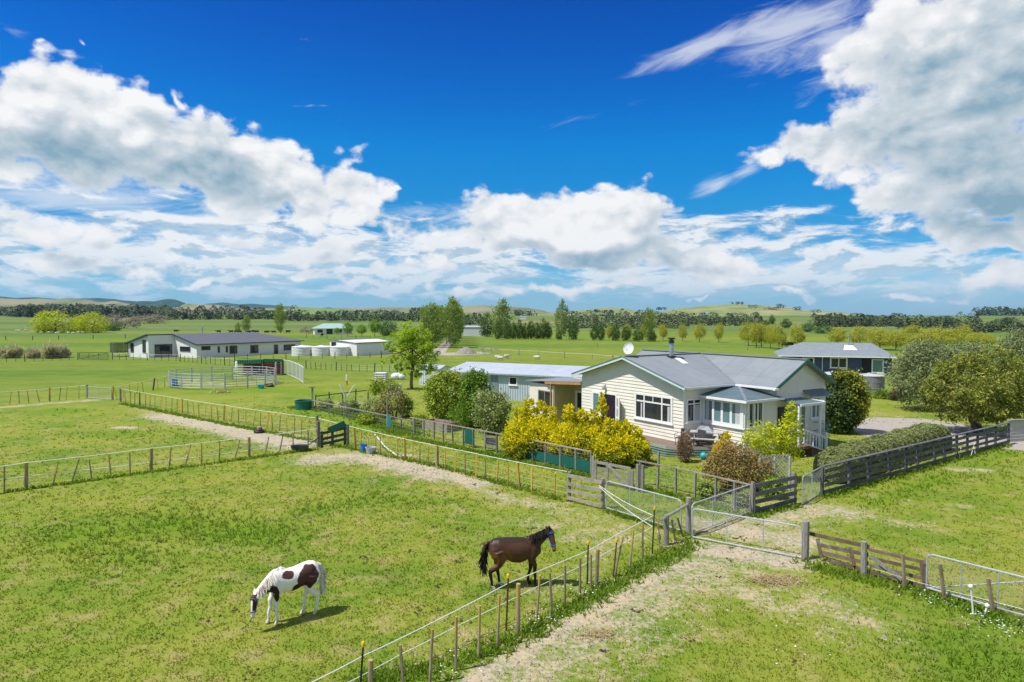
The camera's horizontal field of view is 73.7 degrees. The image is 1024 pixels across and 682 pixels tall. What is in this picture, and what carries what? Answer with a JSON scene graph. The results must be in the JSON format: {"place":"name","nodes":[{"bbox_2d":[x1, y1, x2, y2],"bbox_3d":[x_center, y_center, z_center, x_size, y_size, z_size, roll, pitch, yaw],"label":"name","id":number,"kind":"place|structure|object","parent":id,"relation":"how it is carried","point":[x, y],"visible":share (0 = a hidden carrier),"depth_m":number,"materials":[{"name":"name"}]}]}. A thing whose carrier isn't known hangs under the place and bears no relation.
{"place":"outdoors","nodes":[
{"label":"outdoors","id":0,"kind":"place"},
{"bbox_2d":[126,299,185,307],"bbox_3d":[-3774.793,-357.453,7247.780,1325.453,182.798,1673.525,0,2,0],"label":"hill","id":1,"kind":"structure","parent":0,"point":[171,303],"depth_m":7147.59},
{"bbox_2d":[0,296,328,307],"bbox_3d":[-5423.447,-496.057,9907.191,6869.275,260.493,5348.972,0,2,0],"label":"hill","id":2,"kind":"structure","parent":0,"point":[220,303],"depth_m":9990.53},
{"bbox_2d":[0,298,552,314],"bbox_3d":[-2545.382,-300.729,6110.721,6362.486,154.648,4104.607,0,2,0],"label":"hill","id":3,"kind":"structure","parent":0,"point":[4,302],"depth_m":5972.02,"materials":[{"name":"plant"}]},
{"bbox_2d":[253,307,527,315],"bbox_3d":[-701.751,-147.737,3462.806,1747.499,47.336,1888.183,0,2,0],"label":"hill","id":4,"kind":"structure","parent":0,"point":[314,310],"depth_m":3191.17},
{"bbox_2d":[419,364,451,384],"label":"tin shed","id":5,"kind":"structure","parent":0,"point":[423,377],"depth_m":78.37,"materials":[{"name":"silver metal"}]},
{"bbox_2d":[428,339,490,354],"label":"farm track","id":6,"kind":"structure","parent":0,"point":[443,347],"depth_m":155.47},
{"bbox_2d":[0,315,1023,681],"bbox_3d":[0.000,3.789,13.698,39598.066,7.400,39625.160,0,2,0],"label":"ground","id":7,"kind":"structure","parent":0,"point":[72,373],"depth_m":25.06,"materials":[{"name":"plant"}]},
{"bbox_2d":[0,343,24,358],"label":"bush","id":8,"kind":"object","parent":7,"relation":"on","point":[17,350],"visible":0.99,"depth_m":127.41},
{"bbox_2d":[24,310,76,332],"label":"willow tree","id":9,"kind":"object","parent":7,"relation":"on","point":[57,328],"visible":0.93,"depth_m":306.32,"materials":[{"name":"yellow plant"}]},
{"bbox_2d":[39,340,73,358],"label":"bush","id":10,"kind":"object","parent":7,"relation":"on","point":[53,351],"visible":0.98,"depth_m":127.02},
{"bbox_2d":[71,311,113,332],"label":"willow tree","id":11,"kind":"object","parent":7,"relation":"on","point":[93,328],"visible":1,"depth_m":307.60,"materials":[{"name":"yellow plant"}]},
{"bbox_2d":[110,342,127,355],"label":"trampoline","id":12,"kind":"object","parent":7,"relation":"on","point":[117,347],"visible":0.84,"depth_m":131.57,"materials":[{"name":"grey"}]},
{"bbox_2d":[105,313,146,327],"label":"bare willow","id":13,"kind":"object","parent":7,"relation":"on","point":[129,322],"visible":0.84,"depth_m":410.43,"materials":[{"name":"grey plant"}]},
{"bbox_2d":[0,421,319,492],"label":"rope fence","id":14,"kind":"object","parent":7,"relation":"on","point":[26,475],"visible":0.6,"depth_m":35.04,"materials":[{"name":"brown wood"}]},
{"bbox_2d":[125,327,303,357],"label":"farm house","id":15,"kind":"structure","parent":7,"relation":"on","point":[204,345],"depth_m":132.23,"materials":[{"name":"white wood"}]},
{"bbox_2d":[155,344,171,356],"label":"window","id":16,"kind":"structure","parent":15,"relation":"in","point":[160,349],"depth_m":130.59,"materials":[{"name":"black glass"}]},
{"bbox_2d":[168,362,276,389],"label":"round pen","id":17,"kind":"object","parent":7,"relation":"on","point":[251,372],"visible":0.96,"depth_m":77.32,"materials":[{"name":"metal"}]},
{"bbox_2d":[237,358,283,375],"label":"animal shelter","id":18,"kind":"object","parent":7,"relation":"on","point":[264,363],"visible":0.77,"depth_m":91.19,"materials":[{"name":"green metal"}]},
{"bbox_2d":[272,302,286,332],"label":"poplar tree","id":19,"kind":"object","parent":7,"relation":"on","point":[278,321],"visible":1,"depth_m":309.74,"materials":[{"name":"green plant"}]},
{"bbox_2d":[250,560,327,625],"bbox_3d":[-5.844,6.600,17.927,2.154,1.493,0.622,-2,3,-38],"label":"horse","id":20,"kind":"object","parent":7,"relation":"on","point":[307,575],"visible":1,"depth_m":17.74},
{"bbox_2d":[292,345,311,355],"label":"water tank","id":21,"kind":"object","parent":7,"relation":"on","point":[302,350],"visible":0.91,"depth_m":134.29,"materials":[{"name":"white paint"}]},
{"bbox_2d":[294,399,313,409],"bbox_3d":[-17.694,5.438,58.208,1.680,0.770,1.663,0,2,0],"label":"stock trough","id":22,"kind":"object","parent":7,"relation":"on","point":[303,404],"visible":0.91,"depth_m":57.59,"materials":[{"name":"green plastic"}]},
{"bbox_2d":[311,345,329,355],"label":"water tank","id":23,"kind":"object","parent":7,"relation":"on","point":[319,350],"visible":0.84,"depth_m":134.23,"materials":[{"name":"white paint"}]},
{"bbox_2d":[312,323,349,334],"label":"house","id":24,"kind":"structure","parent":7,"relation":"on","point":[325,328],"depth_m":287.14,"materials":[{"name":"white wood"}]},
{"bbox_2d":[320,421,346,447],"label":"wooden gate","id":25,"kind":"structure","parent":7,"relation":"on","point":[339,426],"depth_m":41.24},
{"bbox_2d":[330,345,349,355],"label":"water tank","id":26,"kind":"object","parent":7,"relation":"on","point":[340,350],"visible":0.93,"depth_m":134.31,"materials":[{"name":"white paint"}]},
{"bbox_2d":[119,387,566,495],"bbox_3d":[-16.570,5.643,47.103,51.602,1.813,1.577,2,3,41],"label":"batten fence","id":27,"kind":"object","parent":7,"relation":"on","point":[317,418],"visible":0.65,"depth_m":40.00,"materials":[{"name":"brown wood"}]},
{"bbox_2d":[337,398,359,412],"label":"garden shrub","id":28,"kind":"object","parent":7,"relation":"on","point":[351,402],"visible":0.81,"depth_m":55.40,"materials":[{"name":"green plant"}]},
{"bbox_2d":[328,338,392,355],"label":"farm shed","id":29,"kind":"structure","parent":7,"relation":"on","point":[359,346],"depth_m":137.97,"materials":[{"name":"white metal"}]},
{"bbox_2d":[312,400,415,432],"bbox_3d":[-11.631,5.665,51.760,0.240,1.403,15.646,-2,3,-41],"label":"netting fence","id":30,"kind":"object","parent":7,"relation":"on","point":[401,418],"visible":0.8,"depth_m":51.94,"materials":[{"name":"grey wood"}]},
{"bbox_2d":[356,411,379,424],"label":"garden shrub","id":31,"kind":"object","parent":7,"relation":"on","point":[361,418],"visible":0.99,"depth_m":49.96,"materials":[{"name":"green plant"}]},
{"bbox_2d":[366,375,400,401],"bbox_3d":[-10.863,4.477,58.145,2.978,3.200,2.179,-1,2,-21],"label":"citrus tree","id":32,"kind":"object","parent":7,"relation":"on","point":[376,387],"visible":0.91,"depth_m":57.89,"materials":[{"name":"green plant"}]},
{"bbox_2d":[375,321,398,335],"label":"round bush","id":33,"kind":"object","parent":7,"relation":"on","point":[385,327],"visible":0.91,"depth_m":267.83,"materials":[{"name":"green plant"}]},
{"bbox_2d":[371,383,410,418],"bbox_3d":[-9.302,4.784,52.740,3.142,3.031,2.509,0,2,0],"label":"garden shrub","id":34,"kind":"object","parent":7,"relation":"on","point":[389,408],"visible":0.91,"depth_m":52.64,"materials":[{"name":"green plant"}]},
{"bbox_2d":[380,319,440,389],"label":"locust tree","id":35,"kind":"object","parent":7,"relation":"on","point":[410,357],"visible":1,"depth_m":73.30,"materials":[{"name":"green plant"}]},
{"bbox_2d":[417,302,441,344],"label":"poplar tree","id":36,"kind":"object","parent":7,"relation":"on","point":[430,310],"visible":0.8,"depth_m":169.71,"materials":[{"name":"green plant"}]},
{"bbox_2d":[422,418,458,432],"bbox_3d":[-5.013,5.910,47.873,2.450,0.600,1.250,2,3,38],"label":"raised bed","id":37,"kind":"object","parent":7,"relation":"on","point":[428,426],"visible":0.66,"depth_m":47.46,"materials":[{"name":"grey wood"}]},
{"bbox_2d":[419,367,469,420],"bbox_3d":[-4.855,4.161,50.852,4.165,4.417,4.007,1,2,15],"label":"round bush","id":38,"kind":"object","parent":7,"relation":"on","point":[435,386],"visible":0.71,"depth_m":50.14,"materials":[{"name":"green plant"}]},
{"bbox_2d":[435,297,463,347],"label":"poplar tree","id":39,"kind":"object","parent":7,"relation":"on","point":[448,328],"visible":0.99,"depth_m":167.12,"materials":[{"name":"green plant"}]},
{"bbox_2d":[445,403,478,428],"bbox_3d":[-3.410,5.307,48.492,2.650,2.270,2.415,0,2,0],"label":"fern bush","id":40,"kind":"object","parent":7,"relation":"on","point":[453,414],"visible":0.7,"depth_m":48.16,"materials":[{"name":"green plant"}]},
{"bbox_2d":[43,441,901,680],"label":"dung","id":41,"kind":"object","parent":7,"relation":"on","point":[471,622],"visible":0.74,"depth_m":20.81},
{"bbox_2d":[463,326,486,335],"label":"farm shed","id":42,"kind":"structure","parent":7,"relation":"on","point":[471,330],"depth_m":262.35,"materials":[{"name":"metal"}]},
{"bbox_2d":[456,366,501,427],"bbox_3d":[-2.420,4.090,49.196,3.281,4.683,3.264,-1,2,-30],"label":"tall bush","id":43,"kind":"object","parent":7,"relation":"on","point":[478,380],"visible":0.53,"depth_m":48.51,"materials":[{"name":"green plant"}]},
{"bbox_2d":[312,506,660,681],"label":"stake fence","id":44,"kind":"object","parent":7,"relation":"on","point":[370,672],"visible":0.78,"depth_m":17.13,"materials":[{"name":"brown wood"}]},
{"bbox_2d":[478,312,494,336],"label":"dark tree","id":45,"kind":"object","parent":7,"relation":"on","point":[484,324],"visible":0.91,"depth_m":255.20,"materials":[{"name":"green plant"}]},
{"bbox_2d":[469,383,513,434],"bbox_3d":[-1.528,4.698,46.013,3.088,3.734,2.870,1,2,23],"label":"flowering shrub","id":46,"kind":"object","parent":7,"relation":"on","point":[494,421],"visible":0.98,"depth_m":45.66,"materials":[{"name":"green plant"}]},
{"bbox_2d":[488,298,515,337],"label":"poplar tree","id":47,"kind":"object","parent":7,"relation":"on","point":[502,308],"visible":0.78,"depth_m":242.84,"materials":[{"name":"green plant"}]},
{"bbox_2d":[0,303,1023,332],"bbox_3d":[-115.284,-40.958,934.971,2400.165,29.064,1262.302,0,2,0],"label":"woods","id":48,"kind":"object","parent":7,"relation":"on","point":[30,310],"visible":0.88,"depth_m":584.61,"materials":[{"name":"plant"}]},
{"bbox_2d":[478,525,555,589],"bbox_3d":[0.133,6.356,20.109,2.306,1.818,0.647,0,2,-5],"label":"horse","id":49,"kind":"object","parent":7,"relation":"on","point":[501,550],"visible":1,"depth_m":19.94},
{"bbox_2d":[447,362,589,400],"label":"farm shed","id":50,"kind":"structure","parent":7,"relation":"on","point":[510,378],"depth_m":64.60,"materials":[{"name":"metal"}]},
{"bbox_2d":[498,397,565,458],"bbox_3d":[1.351,4.998,38.741,4.333,3.631,3.502,0,2,0],"label":"golden conifer","id":51,"kind":"object","parent":7,"relation":"on","point":[512,442],"visible":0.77,"depth_m":38.10,"materials":[{"name":"yellow plant"}]},
{"bbox_2d":[553,298,569,339],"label":"poplar tree","id":52,"kind":"object","parent":7,"relation":"on","point":[562,314],"visible":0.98,"depth_m":222.06,"materials":[{"name":"green plant"}]},
{"bbox_2d":[544,391,608,459],"bbox_3d":[3.667,4.810,37.667,3.862,4.087,3.166,0,2,0],"label":"golden conifer","id":53,"kind":"object","parent":7,"relation":"on","point":[579,433],"visible":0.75,"depth_m":37.16,"materials":[{"name":"yellow plant"}]},
{"bbox_2d":[410,417,750,509],"bbox_3d":[1.573,5.898,36.865,0.535,2.053,24.710,-2,3,-42],"label":"garden fence","id":54,"kind":"object","parent":7,"relation":"on","point":[658,464],"visible":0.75,"depth_m":34.35,"materials":[{"name":"grey wood"}]},
{"bbox_2d":[523,448,558,464],"bbox_3d":[1.515,6.247,37.071,0.039,0.536,3.093,-2,3,-42],"label":"shade cloth","id":55,"kind":"object","parent":54,"relation":"attached to","point":[550,458],"visible":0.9,"depth_m":36.85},
{"bbox_2d":[561,455,589,471],"bbox_3d":[3.291,6.291,35.098,0.039,0.596,2.103,-2,3,-42],"label":"shade cloth","id":56,"kind":"object","parent":54,"relation":"attached to","point":[581,464],"visible":0.94,"depth_m":35.06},
{"bbox_2d":[691,484,749,534],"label":"pipe gate","id":57,"kind":"structure","parent":54,"relation":"attached to","point":[732,491],"depth_m":26.04,"materials":[{"name":"metal"}]},
{"bbox_2d":[567,471,604,509],"bbox_3d":[3.095,6.435,28.809,1.948,1.582,0.215,2,3,43],"label":"rail fence","id":58,"kind":"object","parent":7,"relation":"on","point":[601,496],"visible":0.86,"depth_m":28.63,"materials":[{"name":"grey wood"}]},
{"bbox_2d":[565,625,625,643],"bbox_3d":[2.115,7.303,17.041,1.593,0.273,0.929,0,2,0],"label":"straw","id":59,"kind":"object","parent":7,"relation":"on","point":[588,634],"visible":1,"depth_m":17.05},
{"bbox_2d":[591,456,644,492],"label":"wooden gate","id":60,"kind":"structure","parent":7,"relation":"on","point":[608,469],"depth_m":31.67,"materials":[{"name":"grey wood"}]},
{"bbox_2d":[587,417,652,467],"bbox_3d":[5.768,5.482,36.762,3.749,2.820,3.058,0,2,0],"label":"golden conifer","id":61,"kind":"object","parent":7,"relation":"on","point":[618,442],"visible":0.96,"depth_m":36.12,"materials":[{"name":"yellow plant"}]},
{"bbox_2d":[246,443,998,681],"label":"stones","id":62,"kind":"object","parent":7,"relation":"on","point":[641,638],"visible":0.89,"depth_m":19.42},
{"bbox_2d":[606,481,681,529],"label":"pipe gate","id":63,"kind":"structure","parent":7,"relation":"on","point":[631,487],"depth_m":26.54,"materials":[{"name":"metal"}]},
{"bbox_2d":[641,307,655,341],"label":"poplar tree","id":64,"kind":"object","parent":7,"relation":"on","point":[649,324],"visible":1,"depth_m":208.69,"materials":[{"name":"green plant"}]},
{"bbox_2d":[662,497,691,545],"bbox_3d":[5.868,6.542,24.346,0.228,1.600,1.955,2,3,43],"label":"corner post","id":65,"kind":"object","parent":7,"relation":"on","point":[687,505],"visible":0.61,"depth_m":24.36,"materials":[{"name":"grey wood"}]},
{"bbox_2d":[525,337,836,456],"bbox_3d":[9.996,2.976,46.721,10.909,6.550,21.370,-1,3,-32],"label":"villa","id":66,"kind":"object","parent":7,"relation":"on","point":[660,398],"visible":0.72,"depth_m":40.95,"materials":[{"name":"white paint"}]},
{"bbox_2d":[633,392,673,425],"bbox_3d":[8.582,4.097,41.519,0.175,1.660,3.390,-1,3,-32],"label":"window","id":67,"kind":"structure","parent":66,"relation":"in","point":[647,407],"depth_m":41.43,"materials":[{"name":"white paint"}]},
{"bbox_2d":[685,398,702,423],"bbox_3d":[10.610,4.074,39.865,1.360,1.430,0.175,-1,3,-32],"label":"window","id":68,"kind":"structure","parent":66,"relation":"in","point":[693,407],"depth_m":39.84,"materials":[{"name":"white paint"}]},
{"bbox_2d":[701,398,745,429],"bbox_3d":[12.008,4.091,39.001,0.180,1.540,3.210,-1,3,-32],"label":"window","id":69,"kind":"structure","parent":66,"relation":"in","point":[714,412],"depth_m":38.91,"materials":[{"name":"white paint"}]},
{"bbox_2d":[746,402,764,429],"bbox_3d":[13.603,4.133,38.147,1.520,1.520,0.180,-1,3,-32],"label":"window","id":70,"kind":"structure","parent":66,"relation":"in","point":[755,411],"depth_m":38.13,"materials":[{"name":"white paint"}]},
{"bbox_2d":[674,430,695,461],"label":"conifer","id":71,"kind":"object","parent":7,"relation":"on","point":[681,446],"visible":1,"depth_m":37.08,"materials":[{"name":"brown plant"}]},
{"bbox_2d":[697,478,723,499],"bbox_3d":[8.673,6.583,29.883,1.241,1.136,1.106,0,2,0],"label":"garden shrub","id":72,"kind":"object","parent":7,"relation":"on","point":[707,489],"visible":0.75,"depth_m":29.64,"materials":[{"name":"green plant"}]},
{"bbox_2d":[696,438,781,492],"bbox_3d":[10.216,5.757,31.049,3.556,2.719,2.649,-1,2,-19],"label":"red leaved shrub","id":73,"kind":"object","parent":7,"relation":"on","point":[750,466],"visible":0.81,"depth_m":30.57,"materials":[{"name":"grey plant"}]},
{"bbox_2d":[737,320,754,345],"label":"willow tree","id":74,"kind":"object","parent":7,"relation":"on","point":[743,330],"visible":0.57,"depth_m":179.42,"materials":[{"name":"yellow plant"}]},
{"bbox_2d":[760,475,784,497],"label":"garden shrub","id":75,"kind":"object","parent":7,"relation":"on","point":[772,486],"visible":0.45,"depth_m":29.70,"materials":[{"name":"green plant"}]},
{"bbox_2d":[749,472,796,513],"bbox_3d":[10.798,6.416,28.128,2.990,1.676,0.221,-1,3,-34],"label":"rail fence","id":76,"kind":"object","parent":7,"relation":"on","point":[792,478],"visible":0.88,"depth_m":27.91,"materials":[{"name":"grey wood"}]},
{"bbox_2d":[730,567,816,588],"bbox_3d":[7.944,7.195,20.603,2.434,0.277,1.899,1,3,34],"label":"straw","id":77,"kind":"object","parent":7,"relation":"on","point":[773,579],"visible":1,"depth_m":20.53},
{"bbox_2d":[741,400,807,462],"bbox_3d":[12.539,4.930,32.785,3.275,4.198,1.984,0,2,0],"label":"young lime tree","id":78,"kind":"object","parent":7,"relation":"on","point":[756,443],"visible":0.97,"depth_m":32.59,"materials":[{"name":"green plant"}]},
{"bbox_2d":[758,454,790,491],"bbox_3d":[11.869,6.043,30.856,1.630,1.811,0.118,-1,2,-14],"label":"garden trellis","id":79,"kind":"object","parent":7,"relation":"on","point":[775,467],"visible":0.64,"depth_m":30.93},
{"bbox_2d":[769,324,788,349],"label":"willow tree","id":80,"kind":"object","parent":7,"relation":"on","point":[778,329],"visible":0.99,"depth_m":159.51,"materials":[{"name":"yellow plant"}]},
{"bbox_2d":[789,324,806,344],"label":"willow tree","id":81,"kind":"object","parent":7,"relation":"on","point":[799,337],"visible":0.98,"depth_m":169.99,"materials":[{"name":"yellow plant"}]},
{"bbox_2d":[802,520,809,559],"bbox_3d":[9.636,6.675,22.402,0.214,1.581,0.221,-1,2,-23],"label":"gate post","id":82,"kind":"object","parent":7,"relation":"on","point":[805,541],"visible":0.79,"depth_m":22.30,"materials":[{"name":"grey wood"}]},
{"bbox_2d":[692,508,802,557],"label":"pipe gate","id":83,"kind":"structure","parent":82,"relation":"attached to","point":[763,520],"depth_m":23.29,"materials":[{"name":"metal"}]},
{"bbox_2d":[801,467,820,503],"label":"pipe gate","id":84,"kind":"structure","parent":7,"relation":"on","point":[802,502],"depth_m":29.50,"materials":[{"name":"metal"}]},
{"bbox_2d":[773,335,896,373],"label":"house","id":85,"kind":"structure","parent":7,"relation":"on","point":[855,357],"depth_m":95.64,"materials":[{"name":"blue paint"}]},
{"bbox_2d":[830,358,847,368],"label":"window","id":86,"kind":"structure","parent":85,"relation":"in","point":[841,363],"depth_m":95.24,"materials":[{"name":"white paint"}]},
{"bbox_2d":[825,325,849,342],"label":"willow tree","id":87,"kind":"object","parent":7,"relation":"on","point":[835,338],"visible":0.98,"depth_m":181.69,"materials":[{"name":"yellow plant"}]},
{"bbox_2d":[809,532,869,573],"bbox_3d":[10.374,6.693,21.747,0.119,0.937,2.006,-1,3,-34],"label":"wooden hurdle","id":88,"kind":"object","parent":7,"relation":"on","point":[851,552],"visible":1,"depth_m":21.69,"materials":[{"name":"wood"}]},
{"bbox_2d":[825,367,873,433],"bbox_3d":[22.616,4.141,46.449,3.766,4.776,3.186,0,2,0],"label":"evergreen tree","id":89,"kind":"object","parent":7,"relation":"on","point":[846,409],"visible":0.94,"depth_m":45.78,"materials":[{"name":"green plant"}]},
{"bbox_2d":[845,325,873,342],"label":"willow tree","id":90,"kind":"object","parent":7,"relation":"on","point":[859,330],"visible":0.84,"depth_m":176.09,"materials":[{"name":"green plant"}]},
{"bbox_2d":[859,373,884,394],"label":"water tank","id":91,"kind":"object","parent":7,"relation":"on","point":[876,384],"visible":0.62,"depth_m":68.83,"materials":[{"name":"white paint"}]},
{"bbox_2d":[863,325,894,347],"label":"willow tree","id":92,"kind":"object","parent":7,"relation":"on","point":[879,335],"visible":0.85,"depth_m":159.25,"materials":[{"name":"green plant"}]},
{"bbox_2d":[812,422,952,481],"bbox_3d":[20.457,5.809,36.995,14.285,1.824,1.879,-2,3,-38],"label":"clipped hedge","id":93,"kind":"object","parent":7,"relation":"on","point":[899,437],"visible":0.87,"depth_m":35.37,"materials":[{"name":"green plant"}]},
{"bbox_2d":[881,327,907,350],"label":"willow tree","id":94,"kind":"object","parent":7,"relation":"on","point":[898,340],"visible":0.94,"depth_m":154.72,"materials":[{"name":"green plant"}]},
{"bbox_2d":[869,548,928,587],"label":"wooden gate","id":95,"kind":"structure","parent":7,"relation":"on","point":[894,572],"depth_m":20.36,"materials":[{"name":"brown wood"}]},
{"bbox_2d":[894,323,930,345],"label":"willow tree","id":96,"kind":"object","parent":7,"relation":"on","point":[909,329],"visible":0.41,"depth_m":158.91,"materials":[{"name":"green plant"}]},
{"bbox_2d":[820,422,1010,495],"bbox_3d":[22.319,6.113,36.337,21.273,1.661,0.192,-2,3,-36],"label":"rail fence","id":97,"kind":"object","parent":7,"relation":"on","point":[889,461],"visible":0.82,"depth_m":34.70,"materials":[{"name":"wood"}]},
{"bbox_2d":[879,329,969,411],"bbox_3d":[34.943,2.542,57.494,7.489,7.215,6.743,0,2,0],"label":"silver tree","id":98,"kind":"object","parent":7,"relation":"on","point":[926,357],"visible":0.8,"depth_m":56.88,"materials":[{"name":"grey plant"}]},
{"bbox_2d":[918,323,955,351],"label":"willow tree","id":99,"kind":"object","parent":7,"relation":"on","point":[938,336],"visible":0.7,"depth_m":149.07,"materials":[{"name":"green plant"}]},
{"bbox_2d":[860,541,1023,611],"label":"stake fence","id":100,"kind":"object","parent":7,"relation":"on","point":[864,565],"visible":0.62,"depth_m":19.77,"materials":[{"name":"grey wood"}]},
{"bbox_2d":[925,554,1023,615],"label":"pipe gate","id":101,"kind":"structure","parent":100,"relation":"attached to","point":[961,585],"depth_m":18.83,"materials":[{"name":"metal"}]},
{"bbox_2d":[931,333,1006,400],"bbox_3d":[42.700,2.530,63.976,6.271,6.710,6.964,-1,2,-30],"label":"silver tree","id":102,"kind":"object","parent":7,"relation":"on","point":[967,346],"visible":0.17,"depth_m":63.19,"materials":[{"name":"grey plant"}]},
{"bbox_2d":[916,343,1023,432],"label":"wattle tree","id":103,"kind":"object","parent":7,"relation":"on","point":[1004,400],"visible":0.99,"depth_m":45.53,"materials":[{"name":"green plant"}]},
{"bbox_2d":[964,331,995,345],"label":"willow tree","id":104,"kind":"object","parent":7,"relation":"on","point":[974,338],"visible":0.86,"depth_m":169.86,"materials":[{"name":"green plant"}]},
{"bbox_2d":[988,321,1023,388],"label":"silver tree","id":105,"kind":"object","parent":7,"relation":"on","point":[1014,340],"visible":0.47,"depth_m":69.70,"materials":[{"name":"grey plant"}]},
{"bbox_2d":[0,0,1023,314],"label":"sky","id":106,"kind":"structure","parent":0,"point":[865,157],"materials":[{"name":"blue"}]},
{"bbox_2d":[528,304,859,315],"bbox_3d":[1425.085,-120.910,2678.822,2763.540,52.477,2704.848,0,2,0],"label":"hill","id":107,"kind":"structure","parent":0,"point":[734,309],"depth_m":2342.16,"materials":[{"name":"plant"}]},
{"bbox_2d":[240,301,821,315],"bbox_3d":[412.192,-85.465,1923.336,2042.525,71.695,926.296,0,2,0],"label":"hill groves","id":108,"kind":"object","parent":107,"relation":"on","point":[516,313],"visible":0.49,"depth_m":2325.40,"materials":[{"name":"green plant"}]},
{"bbox_2d":[854,417,1023,450],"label":"driveway","id":109,"kind":"structure","parent":0,"point":[889,425],"depth_m":48.72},
{"bbox_2d":[1007,419,1023,441],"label":"board wall","id":110,"kind":"structure","parent":109,"relation":"on","point":[1017,430],"depth_m":43.16,"materials":[{"name":"grey wood"}]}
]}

